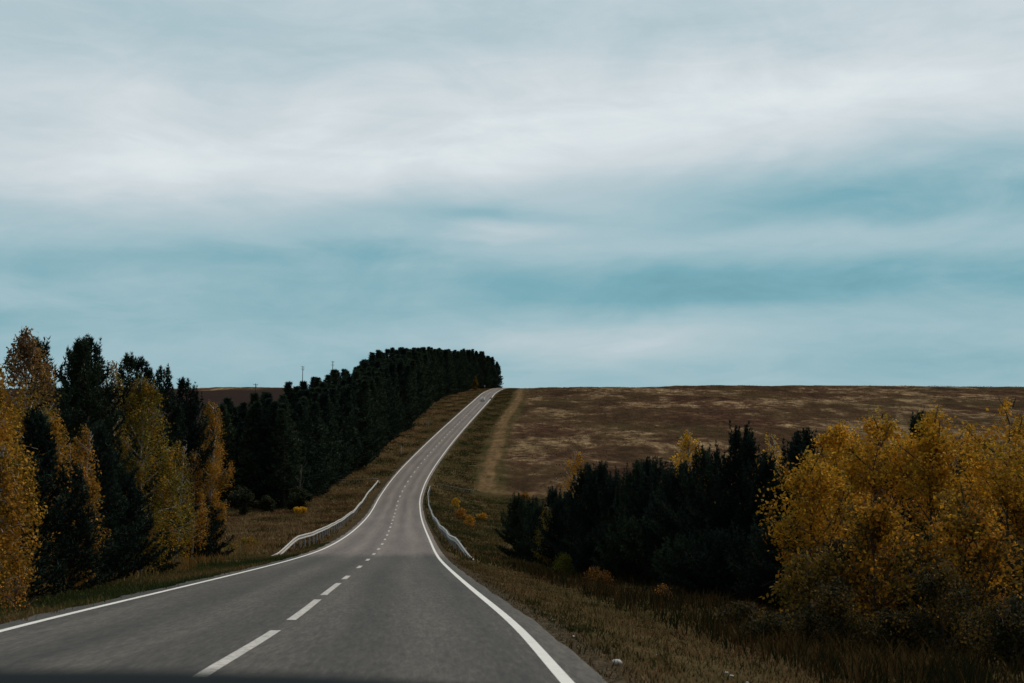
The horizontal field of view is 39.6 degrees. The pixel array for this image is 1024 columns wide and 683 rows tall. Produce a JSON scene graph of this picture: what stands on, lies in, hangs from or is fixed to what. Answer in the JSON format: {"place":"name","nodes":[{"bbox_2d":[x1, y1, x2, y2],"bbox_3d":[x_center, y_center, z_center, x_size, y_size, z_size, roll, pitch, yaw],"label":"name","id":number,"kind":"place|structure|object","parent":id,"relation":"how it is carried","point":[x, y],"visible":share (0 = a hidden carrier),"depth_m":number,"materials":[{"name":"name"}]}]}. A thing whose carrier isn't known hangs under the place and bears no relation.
{"place":"outdoors","nodes":[
{"label":"outdoors","id":0,"kind":"place"},
{"bbox_2d":[0,388,603,682],"bbox_3d":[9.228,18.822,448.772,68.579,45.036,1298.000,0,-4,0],"label":"road","id":1,"kind":"structure","parent":0,"point":[404,603],"depth_m":21.31,"materials":[{"name":"asphalt"}]},
{"bbox_2d":[0,670,432,682],"bbox_3d":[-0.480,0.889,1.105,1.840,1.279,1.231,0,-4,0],"label":"car","id":2,"kind":"object","parent":1,"relation":"on","point":[69,676],"visible":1,"depth_m":1.42,"materials":[{"name":"black paint"}]},
{"bbox_2d":[0,388,493,631],"bbox_3d":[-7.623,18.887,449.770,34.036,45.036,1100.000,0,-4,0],"label":"edge line","id":3,"kind":"object","parent":1,"relation":"on","point":[17,626],"visible":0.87,"depth_m":34.54,"materials":[{"name":"paint"}]},
{"bbox_2d":[200,388,499,671],"bbox_3d":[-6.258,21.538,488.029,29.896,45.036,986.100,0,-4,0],"label":"line","id":4,"kind":"object","parent":1,"relation":"on","point":[219,664],"visible":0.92,"depth_m":18.20,"materials":[{"name":"paint"}]},
{"bbox_2d":[419,390,574,682],"bbox_3d":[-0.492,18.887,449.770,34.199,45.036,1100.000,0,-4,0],"label":"edge line","id":5,"kind":"object","parent":1,"relation":"on","point":[556,670],"visible":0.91,"depth_m":19.71,"materials":[{"name":"paint"}]},
{"bbox_2d":[0,385,1023,682],"bbox_3d":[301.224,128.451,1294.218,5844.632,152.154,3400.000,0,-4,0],"label":"ground","id":6,"kind":"structure","parent":0,"point":[498,451],"depth_m":462.63,"materials":[{"name":"plant"}]},
{"bbox_2d":[0,575,40,613],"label":"shrub","id":7,"kind":"object","parent":6,"relation":"on","point":[15,594],"visible":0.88,"depth_m":29.13,"materials":[{"name":"orange plant"}]},
{"bbox_2d":[0,443,41,607],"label":"birch tree","id":8,"kind":"object","parent":6,"relation":"on","point":[7,484],"visible":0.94,"depth_m":32.76,"materials":[{"name":"yellow plant"}]},
{"bbox_2d":[0,364,47,591],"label":"birch tree","id":9,"kind":"object","parent":6,"relation":"on","point":[22,465],"visible":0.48,"depth_m":34.97,"materials":[{"name":"yellow plant"}]},
{"bbox_2d":[0,449,69,600],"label":"pine tree","id":10,"kind":"object","parent":6,"relation":"on","point":[55,509],"visible":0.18,"depth_m":35.84,"materials":[{"name":"green plant"}]},
{"bbox_2d":[1,326,77,589],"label":"birch tree","id":11,"kind":"object","parent":6,"relation":"on","point":[25,345],"visible":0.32,"depth_m":39.93,"materials":[{"name":"orange plant"}]},
{"bbox_2d":[9,403,84,597],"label":"pine tree","id":12,"kind":"object","parent":6,"relation":"on","point":[38,430],"visible":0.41,"depth_m":38.16,"materials":[{"name":"green plant"}]},
{"bbox_2d":[21,336,87,543],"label":"birch tree","id":13,"kind":"object","parent":6,"relation":"on","point":[70,421],"visible":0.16,"depth_m":50.37,"materials":[{"name":"orange plant"}]},
{"bbox_2d":[40,399,84,588],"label":"birch tree","id":14,"kind":"object","parent":6,"relation":"on","point":[55,423],"visible":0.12,"depth_m":42.83,"materials":[{"name":"orange plant"}]},
{"bbox_2d":[52,341,98,499],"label":"pine tree","id":15,"kind":"object","parent":6,"relation":"on","point":[64,377],"visible":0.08,"depth_m":53.75,"materials":[{"name":"green plant"}]},
{"bbox_2d":[48,457,118,591],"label":"pine tree","id":16,"kind":"object","parent":6,"relation":"on","point":[85,526],"visible":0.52,"depth_m":42.46,"materials":[{"name":"green plant"}]},
{"bbox_2d":[65,424,110,586],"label":"birch tree","id":17,"kind":"object","parent":6,"relation":"on","point":[95,494],"visible":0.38,"depth_m":43.82,"materials":[{"name":"yellow plant"}]},
{"bbox_2d":[52,335,139,570],"bbox_3d":[-15.432,4.237,51.911,3.706,9.008,3.559,0,-4,0],"label":"pine tree","id":18,"kind":"object","parent":6,"relation":"on","point":[87,383],"visible":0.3,"depth_m":51.83,"materials":[{"name":"green plant"}]},
{"bbox_2d":[65,418,146,585],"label":"pine tree","id":19,"kind":"object","parent":6,"relation":"on","point":[110,503],"visible":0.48,"depth_m":46.78,"materials":[{"name":"green plant"}]},
{"bbox_2d":[74,333,142,565],"bbox_3d":[-16.744,4.549,57.729,3.282,9.860,3.404,-2,-4,26],"label":"pine tree","id":20,"kind":"object","parent":6,"relation":"on","point":[95,349],"visible":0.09,"depth_m":57.63,"materials":[{"name":"green plant"}]},
{"bbox_2d":[101,360,131,489],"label":"birch tree","id":21,"kind":"object","parent":6,"relation":"on","point":[112,367],"visible":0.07,"depth_m":59.85,"materials":[{"name":"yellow plant"}]},
{"bbox_2d":[92,467,168,579],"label":"pine tree","id":22,"kind":"object","parent":6,"relation":"on","point":[133,511],"visible":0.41,"depth_m":51.56,"materials":[{"name":"green plant"}]},
{"bbox_2d":[113,352,162,521],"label":"pine tree","id":23,"kind":"object","parent":6,"relation":"on","point":[131,362],"visible":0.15,"depth_m":63.59,"materials":[{"name":"green plant"}]},
{"bbox_2d":[1,540,286,602],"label":"dry weeds","id":24,"kind":"object","parent":6,"relation":"on","point":[183,563],"visible":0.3,"depth_m":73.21,"materials":[{"name":"brown plant"}]},
{"bbox_2d":[115,374,190,573],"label":"birch tree","id":25,"kind":"object","parent":6,"relation":"on","point":[143,401],"visible":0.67,"depth_m":57.74,"materials":[{"name":"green plant"}]},
{"bbox_2d":[125,470,183,573],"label":"pine tree","id":26,"kind":"object","parent":6,"relation":"on","point":[158,565],"visible":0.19,"depth_m":59.44,"materials":[{"name":"green plant"}]},
{"bbox_2d":[128,356,181,550],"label":"pine tree","id":27,"kind":"object","parent":6,"relation":"on","point":[149,372],"visible":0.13,"depth_m":71.68,"materials":[{"name":"green plant"}]},
{"bbox_2d":[0,541,328,623],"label":"verge grass","id":28,"kind":"structure","parent":6,"relation":"on","point":[74,598],"depth_m":42.72,"materials":[{"name":"plant"}]},
{"bbox_2d":[144,363,200,556],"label":"pine tree","id":29,"kind":"object","parent":6,"relation":"on","point":[167,384],"visible":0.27,"depth_m":73.82,"materials":[{"name":"green plant"}]},
{"bbox_2d":[162,440,199,561],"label":"birch tree","id":30,"kind":"object","parent":6,"relation":"on","point":[177,462],"visible":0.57,"depth_m":69.62,"materials":[{"name":"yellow plant"}]},
{"bbox_2d":[168,376,221,557],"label":"pine tree","id":31,"kind":"object","parent":6,"relation":"on","point":[192,409],"visible":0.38,"depth_m":78.37,"materials":[{"name":"green plant"}]},
{"bbox_2d":[171,491,219,558],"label":"pine tree","id":32,"kind":"object","parent":6,"relation":"on","point":[211,530],"visible":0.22,"depth_m":79.18,"materials":[{"name":"green plant"}]},
{"bbox_2d":[180,450,213,558],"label":"birch tree","id":33,"kind":"object","parent":6,"relation":"on","point":[200,511],"visible":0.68,"depth_m":77.45,"materials":[{"name":"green plant"}]},
{"bbox_2d":[195,500,235,557],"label":"pine tree","id":34,"kind":"object","parent":6,"relation":"on","point":[218,536],"visible":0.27,"depth_m":83.09,"materials":[{"name":"green plant"}]},
{"bbox_2d":[197,401,234,541],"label":"birch tree","id":35,"kind":"object","parent":6,"relation":"on","point":[214,464],"visible":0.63,"depth_m":83.63,"materials":[{"name":"orange plant"}]},
{"bbox_2d":[203,403,243,506],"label":"pine tree","id":36,"kind":"object","parent":6,"relation":"on","point":[226,421],"visible":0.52,"depth_m":226.04,"materials":[{"name":"green plant"}]},
{"bbox_2d":[215,407,243,506],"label":"pine tree","id":37,"kind":"object","parent":6,"relation":"on","point":[229,409],"visible":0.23,"depth_m":228.80,"materials":[{"name":"green plant"}]},
{"bbox_2d":[225,485,254,515],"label":"shrub","id":38,"kind":"object","parent":6,"relation":"on","point":[240,497],"visible":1,"depth_m":210.46,"materials":[{"name":"green plant"}]},
{"bbox_2d":[230,404,268,507],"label":"pine tree","id":39,"kind":"object","parent":6,"relation":"on","point":[249,468],"visible":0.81,"depth_m":224.88,"materials":[{"name":"green plant"}]},
{"bbox_2d":[238,401,280,505],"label":"pine tree","id":40,"kind":"object","parent":6,"relation":"on","point":[256,424],"visible":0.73,"depth_m":225.37,"materials":[{"name":"green plant"}]},
{"bbox_2d":[252,494,276,512],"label":"shrub","id":41,"kind":"object","parent":6,"relation":"on","point":[266,502],"visible":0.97,"depth_m":217.65,"materials":[{"name":"green plant"}]},
{"bbox_2d":[169,491,372,554],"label":"meadow grass","id":42,"kind":"structure","parent":6,"relation":"on","point":[262,533],"depth_m":183.39,"materials":[{"name":"plant"}]},
{"bbox_2d":[251,401,297,504],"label":"pine tree","id":43,"kind":"object","parent":6,"relation":"on","point":[268,418],"visible":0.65,"depth_m":225.42,"materials":[{"name":"green plant"}]},
{"bbox_2d":[260,408,302,508],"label":"pine tree","id":44,"kind":"object","parent":6,"relation":"on","point":[281,425],"visible":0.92,"depth_m":224.01,"materials":[{"name":"green plant"}]},
{"bbox_2d":[270,402,309,498],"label":"pine tree","id":45,"kind":"object","parent":6,"relation":"on","point":[287,413],"visible":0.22,"depth_m":228.47,"materials":[{"name":"green plant"}]},
{"bbox_2d":[284,486,314,511],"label":"shrub","id":46,"kind":"object","parent":6,"relation":"on","point":[301,498],"visible":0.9,"depth_m":215.06,"materials":[{"name":"green plant"}]},
{"bbox_2d":[289,412,313,493],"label":"pine tree","id":47,"kind":"object","parent":6,"relation":"on","point":[294,416],"visible":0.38,"depth_m":236.42,"materials":[{"name":"green plant"}]},
{"bbox_2d":[288,402,318,491],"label":"pine tree","id":48,"kind":"object","parent":6,"relation":"on","point":[298,409],"visible":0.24,"depth_m":242.12,"materials":[{"name":"green plant"}]},
{"bbox_2d":[299,400,324,493],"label":"pine tree","id":49,"kind":"object","parent":6,"relation":"on","point":[316,454],"visible":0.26,"depth_m":245.40,"materials":[{"name":"green plant"}]},
{"bbox_2d":[271,480,379,555],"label":"guardrail","id":50,"kind":"object","parent":6,"relation":"on","point":[325,529],"visible":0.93,"depth_m":129.08,"materials":[{"name":"metal"}]},
{"bbox_2d":[339,386,361,471],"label":"pine tree","id":51,"kind":"object","parent":6,"relation":"on","point":[351,431],"visible":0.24,"depth_m":309.78,"materials":[{"name":"green plant"}]},
{"bbox_2d":[345,383,369,468],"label":"pine tree","id":52,"kind":"object","parent":6,"relation":"on","point":[356,409],"visible":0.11,"depth_m":319.78,"materials":[{"name":"green plant"}]},
{"bbox_2d":[353,380,378,468],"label":"pine tree","id":53,"kind":"object","parent":6,"relation":"on","point":[362,403],"visible":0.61,"depth_m":324.54,"materials":[{"name":"green plant"}]},
{"bbox_2d":[326,388,491,492],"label":"slope grass","id":54,"kind":"structure","parent":6,"relation":"on","point":[471,395],"depth_m":411.72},
{"bbox_2d":[411,348,427,415],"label":"pine tree","id":55,"kind":"object","parent":6,"relation":"on","point":[417,370],"visible":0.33,"depth_m":526.99,"materials":[{"name":"green plant"}]},
{"bbox_2d":[428,486,473,560],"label":"guardrail","id":56,"kind":"object","parent":6,"relation":"on","point":[451,539],"visible":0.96,"depth_m":115.07,"materials":[{"name":"metal"}]},
{"bbox_2d":[431,388,521,493],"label":"slope grass","id":57,"kind":"structure","parent":6,"relation":"on","point":[502,393],"depth_m":389.41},
{"bbox_2d":[479,351,491,388],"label":"pine tree","id":58,"kind":"object","parent":6,"relation":"on","point":[486,372],"visible":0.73,"depth_m":864.93,"materials":[{"name":"green plant"}]},
{"bbox_2d":[493,492,530,557],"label":"pine tree","id":59,"kind":"object","parent":6,"relation":"on","point":[514,507],"visible":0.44,"depth_m":100.98,"materials":[{"name":"green plant"}]},
{"bbox_2d":[423,486,615,579],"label":"ditch grass","id":60,"kind":"structure","parent":6,"relation":"on","point":[474,552],"depth_m":168.78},
{"bbox_2d":[501,495,544,560],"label":"pine tree","id":61,"kind":"object","parent":6,"relation":"on","point":[529,507],"visible":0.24,"depth_m":99.17,"materials":[{"name":"green plant"}]},
{"bbox_2d":[513,504,544,563],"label":"pine tree","id":62,"kind":"object","parent":6,"relation":"on","point":[527,536],"visible":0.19,"depth_m":96.14,"materials":[{"name":"green plant"}]},
{"bbox_2d":[521,485,563,565],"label":"pine tree","id":63,"kind":"object","parent":6,"relation":"on","point":[551,495],"visible":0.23,"depth_m":92.17,"materials":[{"name":"green plant"}]},
{"bbox_2d":[529,506,557,564],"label":"birch tree","id":64,"kind":"object","parent":6,"relation":"on","point":[540,537],"visible":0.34,"depth_m":91.15,"materials":[{"name":"green plant"}]},
{"bbox_2d":[526,489,580,567],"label":"pine tree","id":65,"kind":"object","parent":6,"relation":"on","point":[560,529],"visible":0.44,"depth_m":87.06,"materials":[{"name":"green plant"}]},
{"bbox_2d":[551,552,574,575],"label":"shrub","id":66,"kind":"object","parent":6,"relation":"on","point":[563,563],"visible":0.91,"depth_m":77.15,"materials":[{"name":"green plant"}]},
{"bbox_2d":[542,462,602,573],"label":"pine tree","id":67,"kind":"object","parent":6,"relation":"on","point":[578,489],"visible":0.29,"depth_m":81.33,"materials":[{"name":"green plant"}]},
{"bbox_2d":[556,450,593,497],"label":"birch tree","id":68,"kind":"object","parent":6,"relation":"on","point":[575,468],"visible":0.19,"depth_m":95.51,"materials":[{"name":"yellow plant"}]},
{"bbox_2d":[566,460,614,572],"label":"pine tree","id":69,"kind":"object","parent":6,"relation":"on","point":[600,473],"visible":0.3,"depth_m":79.33,"materials":[{"name":"green plant"}]},
{"bbox_2d":[587,467,628,570],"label":"pine tree","id":70,"kind":"object","parent":6,"relation":"on","point":[611,492],"visible":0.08,"depth_m":77.51,"materials":[{"name":"green plant"}]},
{"bbox_2d":[593,457,647,573],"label":"pine tree","id":71,"kind":"object","parent":6,"relation":"on","point":[630,477],"visible":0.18,"depth_m":74.28,"materials":[{"name":"green plant"}]},
{"bbox_2d":[599,455,683,574],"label":"pine tree","id":72,"kind":"object","parent":6,"relation":"on","point":[651,471],"visible":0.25,"depth_m":71.62,"materials":[{"name":"green plant"}]},
{"bbox_2d":[640,458,696,586],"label":"pine tree","id":73,"kind":"object","parent":6,"relation":"on","point":[672,490],"visible":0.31,"depth_m":65.30,"materials":[{"name":"green plant"}]},
{"bbox_2d":[651,530,709,592],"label":"pine tree","id":74,"kind":"object","parent":6,"relation":"on","point":[675,552],"visible":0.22,"depth_m":57.35,"materials":[{"name":"green plant"}]},
{"bbox_2d":[669,430,715,502],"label":"birch tree","id":75,"kind":"object","parent":6,"relation":"on","point":[688,442],"visible":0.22,"depth_m":79.70,"materials":[{"name":"yellow plant"}]},
{"bbox_2d":[654,442,736,589],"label":"pine tree","id":76,"kind":"object","parent":6,"relation":"on","point":[703,469],"visible":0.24,"depth_m":61.39,"materials":[{"name":"green plant"}]},
{"bbox_2d":[662,518,760,599],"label":"pine tree","id":77,"kind":"object","parent":6,"relation":"on","point":[722,546],"visible":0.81,"depth_m":52.95,"materials":[{"name":"green plant"}]},
{"bbox_2d":[667,419,776,579],"bbox_3d":[9.328,6.698,57.366,5.994,7.210,5.190,0,-4,0],"label":"pine tree","id":78,"kind":"object","parent":6,"relation":"on","point":[743,453],"visible":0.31,"depth_m":57.23,"materials":[{"name":"green plant"}]},
{"bbox_2d":[448,556,1022,682],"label":"verge grass","id":79,"kind":"structure","parent":6,"relation":"on","point":[598,611],"depth_m":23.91,"materials":[{"name":"plant"}]},
{"bbox_2d":[713,600,766,628],"bbox_3d":[5.380,6.644,32.547,1.181,1.466,1.633,3,-5,-35],"label":"shrub","id":80,"kind":"object","parent":6,"relation":"on","point":[744,610],"visible":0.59,"depth_m":32.55,"materials":[{"name":"green plant"}]},
{"bbox_2d":[728,450,787,594],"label":"pine tree","id":81,"kind":"object","parent":6,"relation":"on","point":[763,473],"visible":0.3,"depth_m":55.40,"materials":[{"name":"green plant"}]},
{"bbox_2d":[495,555,1023,682],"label":"dry weeds","id":82,"kind":"object","parent":6,"relation":"on","point":[662,598],"visible":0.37,"depth_m":30.69,"materials":[{"name":"brown plant"}]},
{"bbox_2d":[500,385,1023,488],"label":"field weeds","id":83,"kind":"object","parent":6,"relation":"on","point":[732,414],"visible":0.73,"depth_m":594.67,"materials":[{"name":"brown plant"}]},
{"bbox_2d":[734,611,815,643],"bbox_3d":[5.202,6.095,28.093,1.661,1.501,1.274,0,-4,0],"label":"shrub","id":84,"kind":"object","parent":6,"relation":"on","point":[767,620],"visible":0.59,"depth_m":27.98,"materials":[{"name":"green plant"}]},
{"bbox_2d":[726,510,829,610],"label":"pine tree","id":85,"kind":"object","parent":6,"relation":"on","point":[763,576],"visible":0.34,"depth_m":46.17,"materials":[{"name":"green plant"}]},
{"bbox_2d":[753,425,824,566],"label":"pine tree","id":86,"kind":"object","parent":6,"relation":"on","point":[793,451],"visible":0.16,"depth_m":54.43,"materials":[{"name":"green plant"}]},
{"bbox_2d":[755,445,863,629],"bbox_3d":[7.660,5.117,36.856,3.080,4.859,3.162,1,-4,-19],"label":"aspen tree","id":87,"kind":"object","parent":6,"relation":"on","point":[816,486],"visible":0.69,"depth_m":36.40,"materials":[{"name":"yellow plant"}]},
{"bbox_2d":[758,547,863,636],"bbox_3d":[6.473,5.483,30.702,2.273,2.136,1.904,3,-5,-33],"label":"shrub","id":88,"kind":"object","parent":6,"relation":"on","point":[821,569],"visible":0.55,"depth_m":30.49,"materials":[{"name":"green plant"}]},
{"bbox_2d":[783,577,871,651],"bbox_3d":[6.084,5.527,27.177,1.353,2.072,1.610,2,-4,-27],"label":"shrub","id":89,"kind":"object","parent":6,"relation":"on","point":[837,607],"visible":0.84,"depth_m":26.98,"materials":[{"name":"green plant"}]},
{"bbox_2d":[799,421,880,597],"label":"aspen tree","id":90,"kind":"object","parent":6,"relation":"on","point":[856,436],"visible":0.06,"depth_m":43.83,"materials":[{"name":"yellow plant"}]},
{"bbox_2d":[789,535,909,633],"bbox_3d":[8.117,6.014,33.886,3.429,2.846,2.631,-3,-5,35],"label":"shrub","id":91,"kind":"object","parent":6,"relation":"on","point":[836,546],"visible":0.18,"depth_m":33.66,"materials":[{"name":"green plant"}]},
{"bbox_2d":[677,605,1023,682],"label":"dark weeds","id":92,"kind":"object","parent":6,"relation":"on","point":[932,678],"visible":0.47,"depth_m":23.41,"materials":[{"name":"brown plant"}]},
{"bbox_2d":[801,488,935,631],"bbox_3d":[7.892,4.925,30.989,2.718,3.460,2.426,-2,-5,31],"label":"aspen tree","id":93,"kind":"object","parent":6,"relation":"on","point":[870,526],"visible":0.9,"depth_m":30.77,"materials":[{"name":"yellow plant"}]},
{"bbox_2d":[794,404,952,610],"bbox_3d":[9.919,4.841,39.578,4.246,6.246,3.648,-3,-5,36],"label":"aspen tree","id":94,"kind":"object","parent":6,"relation":"on","point":[884,431],"visible":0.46,"depth_m":39.66,"materials":[{"name":"yellow plant"}]},
{"bbox_2d":[840,606,943,658],"bbox_3d":[6.971,5.886,26.198,1.963,1.996,1.297,-2,-4,23],"label":"shrub","id":95,"kind":"object","parent":6,"relation":"on","point":[893,623],"visible":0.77,"depth_m":26.06,"materials":[{"name":"green plant"}]},
{"bbox_2d":[842,531,1004,636],"bbox_3d":[9.441,5.938,32.954,2.637,3.139,3.771,2,-4,-27],"label":"shrub","id":96,"kind":"object","parent":6,"relation":"on","point":[927,537],"visible":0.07,"depth_m":32.80,"materials":[{"name":"green plant"}]},
{"bbox_2d":[866,400,993,615],"bbox_3d":[11.128,4.633,37.910,3.440,6.150,3.659,0,-4,0],"label":"aspen tree","id":97,"kind":"object","parent":6,"relation":"on","point":[929,466],"visible":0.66,"depth_m":37.64,"materials":[{"name":"yellow plant"}]},
{"bbox_2d":[907,409,957,605],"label":"pine tree","id":98,"kind":"object","parent":6,"relation":"on","point":[915,417],"visible":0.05,"depth_m":51.93,"materials":[{"name":"green plant"}]},
{"bbox_2d":[906,558,984,658],"bbox_3d":[8.007,5.327,26.194,1.689,2.673,1.909,0,-4,0],"label":"shrub","id":99,"kind":"object","parent":6,"relation":"on","point":[941,578],"visible":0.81,"depth_m":26.25,"materials":[{"name":"green plant"}]},
{"bbox_2d":[905,521,1023,634],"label":"shrub","id":100,"kind":"object","parent":6,"relation":"on","point":[1018,561],"visible":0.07,"depth_m":32.33,"materials":[{"name":"green plant"}]},
{"bbox_2d":[911,480,1023,639],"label":"aspen tree","id":101,"kind":"object","parent":6,"relation":"on","point":[965,529],"visible":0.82,"depth_m":30.19,"materials":[{"name":"yellow plant"}]},
{"bbox_2d":[925,427,1020,614],"bbox_3d":[13.483,5.451,41.517,2.752,6.041,3.112,2,-4,-25],"label":"aspen tree","id":102,"kind":"object","parent":6,"relation":"on","point":[977,460],"visible":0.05,"depth_m":41.62,"materials":[{"name":"yellow plant"}]},
{"bbox_2d":[931,393,1023,601],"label":"aspen tree","id":103,"kind":"object","parent":6,"relation":"on","point":[1011,474],"visible":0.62,"depth_m":35.62,"materials":[{"name":"yellow plant"}]},
{"bbox_2d":[951,593,1023,667],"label":"shrub","id":104,"kind":"object","parent":6,"relation":"on","point":[1002,630],"visible":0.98,"depth_m":24.45,"materials":[{"name":"green plant"}]},
{"bbox_2d":[0,0,1023,388],"label":"sky","id":105,"kind":"structure","parent":0,"point":[224,193],"materials":[{"name":"blue"}]},
{"bbox_2d":[877,449,928,615],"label":"birch tree","id":106,"kind":"object","parent":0,"point":[909,518],"visible":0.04,"depth_m":46.31,"materials":[{"name":"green plant"}]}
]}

